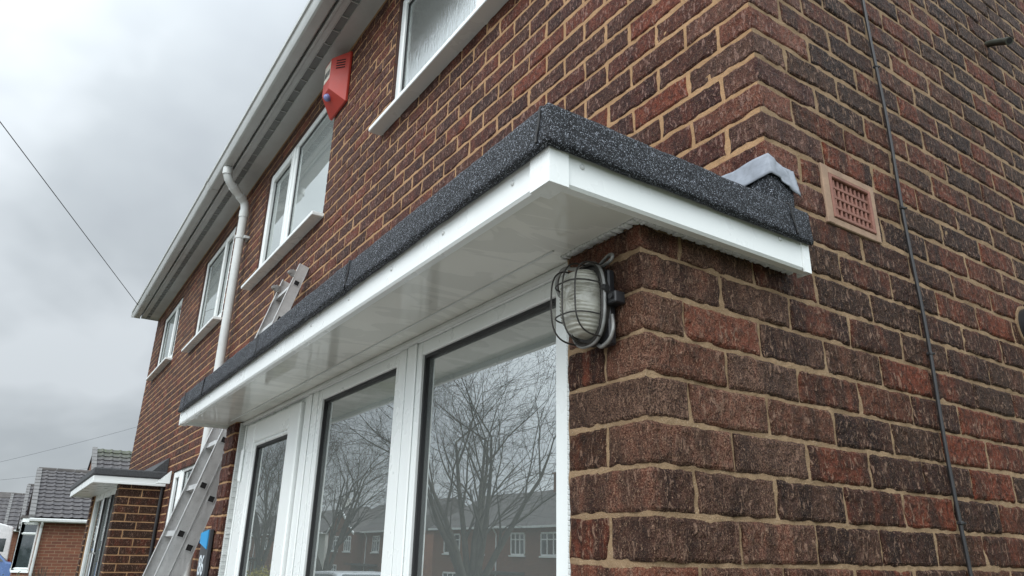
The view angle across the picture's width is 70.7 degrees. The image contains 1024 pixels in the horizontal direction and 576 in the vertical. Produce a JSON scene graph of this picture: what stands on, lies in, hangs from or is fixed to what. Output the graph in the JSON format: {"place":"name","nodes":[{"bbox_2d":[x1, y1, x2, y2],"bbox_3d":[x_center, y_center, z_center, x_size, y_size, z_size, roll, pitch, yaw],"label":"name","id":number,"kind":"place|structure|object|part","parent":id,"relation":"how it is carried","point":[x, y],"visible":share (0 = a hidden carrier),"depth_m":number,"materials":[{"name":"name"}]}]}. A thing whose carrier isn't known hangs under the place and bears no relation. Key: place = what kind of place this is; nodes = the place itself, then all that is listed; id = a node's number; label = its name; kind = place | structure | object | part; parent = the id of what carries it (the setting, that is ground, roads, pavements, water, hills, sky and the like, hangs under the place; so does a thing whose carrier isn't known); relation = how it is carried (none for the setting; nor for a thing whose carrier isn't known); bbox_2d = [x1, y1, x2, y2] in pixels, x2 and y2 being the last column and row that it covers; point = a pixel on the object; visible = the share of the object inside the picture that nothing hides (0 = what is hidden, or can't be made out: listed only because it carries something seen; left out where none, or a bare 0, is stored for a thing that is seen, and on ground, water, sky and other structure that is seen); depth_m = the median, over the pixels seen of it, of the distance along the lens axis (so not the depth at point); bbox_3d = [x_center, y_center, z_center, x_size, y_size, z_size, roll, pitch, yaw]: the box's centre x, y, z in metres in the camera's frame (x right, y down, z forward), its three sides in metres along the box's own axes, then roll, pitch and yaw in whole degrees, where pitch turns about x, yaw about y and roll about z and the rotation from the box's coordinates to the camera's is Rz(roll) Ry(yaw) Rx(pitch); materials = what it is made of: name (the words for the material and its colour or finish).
{"place":"outdoors","nodes":[
{"label":"outdoors","id":0,"kind":"place"},
{"bbox_2d":[0,554,11,575],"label":"parked car","id":1,"kind":"object","parent":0,"point":[5,565],"visible":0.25,"depth_m":24.13,"materials":[{"name":"blue metal"}]},
{"bbox_2d":[1,427,134,461],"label":"overhead wire","id":2,"kind":"object","parent":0,"point":[67,445],"visible":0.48,"depth_m":34.88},
{"bbox_2d":[0,0,307,493],"label":"sky","id":3,"kind":"structure","parent":0,"point":[125,109],"materials":[{"name":"grey"}]},
{"bbox_2d":[196,529,213,575],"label":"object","id":4,"kind":"object","parent":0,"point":[206,538],"visible":1,"depth_m":3.33,"materials":[{"name":"plastic"}]},
{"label":"path","id":5,"kind":"structure","parent":0,"visible":0},
{"bbox_2d":[142,263,308,575],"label":"extension ladder","id":6,"kind":"object","parent":5,"relation":"on","point":[176,546],"visible":0.67,"depth_m":3.85,"materials":[{"name":"metal"}]},
{"bbox_3d":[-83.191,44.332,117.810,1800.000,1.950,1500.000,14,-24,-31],"label":"ground","id":7,"kind":"structure","parent":0,"visible":0},
{"bbox_2d":[0,496,9,523],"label":"bungalow","id":8,"kind":"object","parent":7,"relation":"on","point":[4,502],"visible":0.08,"depth_m":47.83,"materials":[{"name":"grey tile"}]},
{"bbox_2d":[0,492,11,496],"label":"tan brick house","id":9,"kind":"structure","parent":7,"relation":"on","point":[5,494],"depth_m":58.30,"materials":[{"name":"tile"}]},
{"bbox_2d":[0,523,13,561],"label":"camper van","id":10,"kind":"object","parent":7,"relation":"on","point":[6,533],"visible":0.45,"depth_m":29.01,"materials":[{"name":"white metal"}]},
{"bbox_3d":[-22.989,9.945,28.484,5.018,0.770,2.012,14,-24,-31],"label":"window","id":11,"kind":"part","parent":10,"relation":"part of","materials":[{"name":"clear glass"}]},
{"bbox_2d":[4,493,24,561],"bbox_3d":[-25.041,13.762,40.282,5.780,4.174,7.390,14,-24,-31],"label":"bungalow","id":12,"kind":"object","parent":7,"relation":"on","point":[14,509],"visible":0.17,"depth_m":37.45,"materials":[{"name":"grey tile"}]},
{"bbox_2d":[16,484,33,530],"bbox_3d":[-18.319,10.756,31.438,5.580,3.974,7.390,14,-24,-31],"label":"bungalow","id":13,"kind":"object","parent":7,"relation":"on","point":[29,490],"visible":0.1,"depth_m":29.60,"materials":[{"name":"grey tile"}]},
{"bbox_2d":[28,567,63,575],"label":"bare shrub","id":14,"kind":"object","parent":7,"relation":"on","point":[37,574],"visible":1,"depth_m":15.36,"materials":[{"name":"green plant"}]},
{"bbox_2d":[9,467,91,575],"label":"bungalow","id":15,"kind":"object","parent":7,"relation":"on","point":[52,528],"visible":0.3,"depth_m":18.66,"materials":[{"name":"brown tile"}]},
{"bbox_2d":[9,518,39,572],"bbox_3d":[-12.908,6.817,19.144,0.415,1.310,2.260,14,-24,-31],"label":"bay window","id":16,"kind":"structure","parent":15,"relation":"in","point":[22,556],"depth_m":18.39,"materials":[{"name":"plastic"}]},
{"bbox_2d":[87,447,131,469],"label":"mossy roofed house","id":17,"kind":"structure","parent":7,"relation":"on","point":[112,458],"depth_m":26.51,"materials":[{"name":"tile"}]},
{"bbox_2d":[129,0,1023,575],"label":"semi detached house","id":18,"kind":"structure","parent":7,"relation":"on","point":[443,92],"depth_m":2.08,"materials":[{"name":"brick"}]},
{"bbox_2d":[0,122,137,304],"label":"overhead wire","id":19,"kind":"object","parent":18,"relation":"attached to","point":[62,204],"visible":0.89,"depth_m":7.46,"materials":[{"name":"rubber"}]},
{"bbox_2d":[70,458,171,575],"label":"flat roof porch","id":20,"kind":"object","parent":18,"relation":"attached to","point":[121,524],"visible":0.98,"depth_m":6.97,"materials":[{"name":"brick"}]},
{"bbox_2d":[79,487,116,575],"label":"window frame","id":21,"kind":"structure","parent":20,"relation":"in","point":[103,506],"depth_m":7.92,"materials":[{"name":"plastic"}]},
{"bbox_2d":[146,299,182,380],"bbox_3d":[-4.409,0.656,9.250,0.165,0.844,1.440,14,-24,-31],"label":"window","id":22,"kind":"structure","parent":18,"relation":"in","point":[171,326],"depth_m":9.33,"materials":[{"name":"plastic"}]},
{"bbox_2d":[165,464,194,526],"bbox_3d":[-2.925,2.096,6.279,0.165,1.099,1.350,14,-24,-31],"label":"window","id":23,"kind":"structure","parent":18,"relation":"in","point":[181,476],"depth_m":6.64,"materials":[{"name":"plastic"}]},
{"bbox_2d":[181,227,236,352],"bbox_3d":[-2.999,0.023,7.233,0.165,0.994,1.440,14,-24,-31],"label":"window","id":24,"kind":"structure","parent":18,"relation":"in","point":[213,296],"depth_m":7.26,"materials":[{"name":"plastic"}]},
{"bbox_2d":[241,108,334,290],"bbox_3d":[-1.604,-0.672,5.265,0.165,0.994,1.660,14,-24,-31],"label":"window","id":25,"kind":"structure","parent":18,"relation":"in","point":[298,188],"depth_m":5.24,"materials":[{"name":"plastic"}]},
{"bbox_2d":[322,51,352,120],"bbox_3d":[-1.147,-1.320,4.663,0.109,0.375,0.270,14,-24,-31],"label":"alarm box","id":26,"kind":"object","parent":18,"relation":"attached to","point":[336,84],"visible":1,"depth_m":4.61,"materials":[{"name":"plastic"}]},
{"bbox_2d":[369,0,507,135],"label":"window","id":27,"kind":"structure","parent":18,"relation":"in","point":[433,32],"depth_m":3.56,"materials":[{"name":"plastic"}]},
{"bbox_2d":[178,102,817,575],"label":"flat roof porch","id":28,"kind":"object","parent":18,"relation":"attached to","point":[422,390],"visible":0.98,"depth_m":1.45,"materials":[{"name":"brick"}]},
{"bbox_2d":[227,401,305,575],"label":"door","id":29,"kind":"structure","parent":28,"relation":"in","point":[269,460],"depth_m":2.97,"materials":[{"name":"plastic"}]},
{"bbox_2d":[224,273,568,575],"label":"window frame","id":30,"kind":"structure","parent":28,"relation":"in","point":[445,454],"depth_m":1.81,"materials":[{"name":"plastic"}]},
{"bbox_2d":[550,253,624,348],"bbox_3d":[0.114,0.026,1.334,0.090,0.190,0.184,14,-24,-31],"label":"bulkhead lamp","id":31,"kind":"object","parent":28,"relation":"attached to","point":[590,297],"visible":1,"depth_m":1.29,"materials":[{"name":"glass"}]},
{"bbox_2d":[861,0,972,575],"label":"wall cable","id":32,"kind":"object","parent":18,"relation":"attached to","point":[930,354],"depth_m":1.78,"materials":[{"name":"rubber"}]}
]}

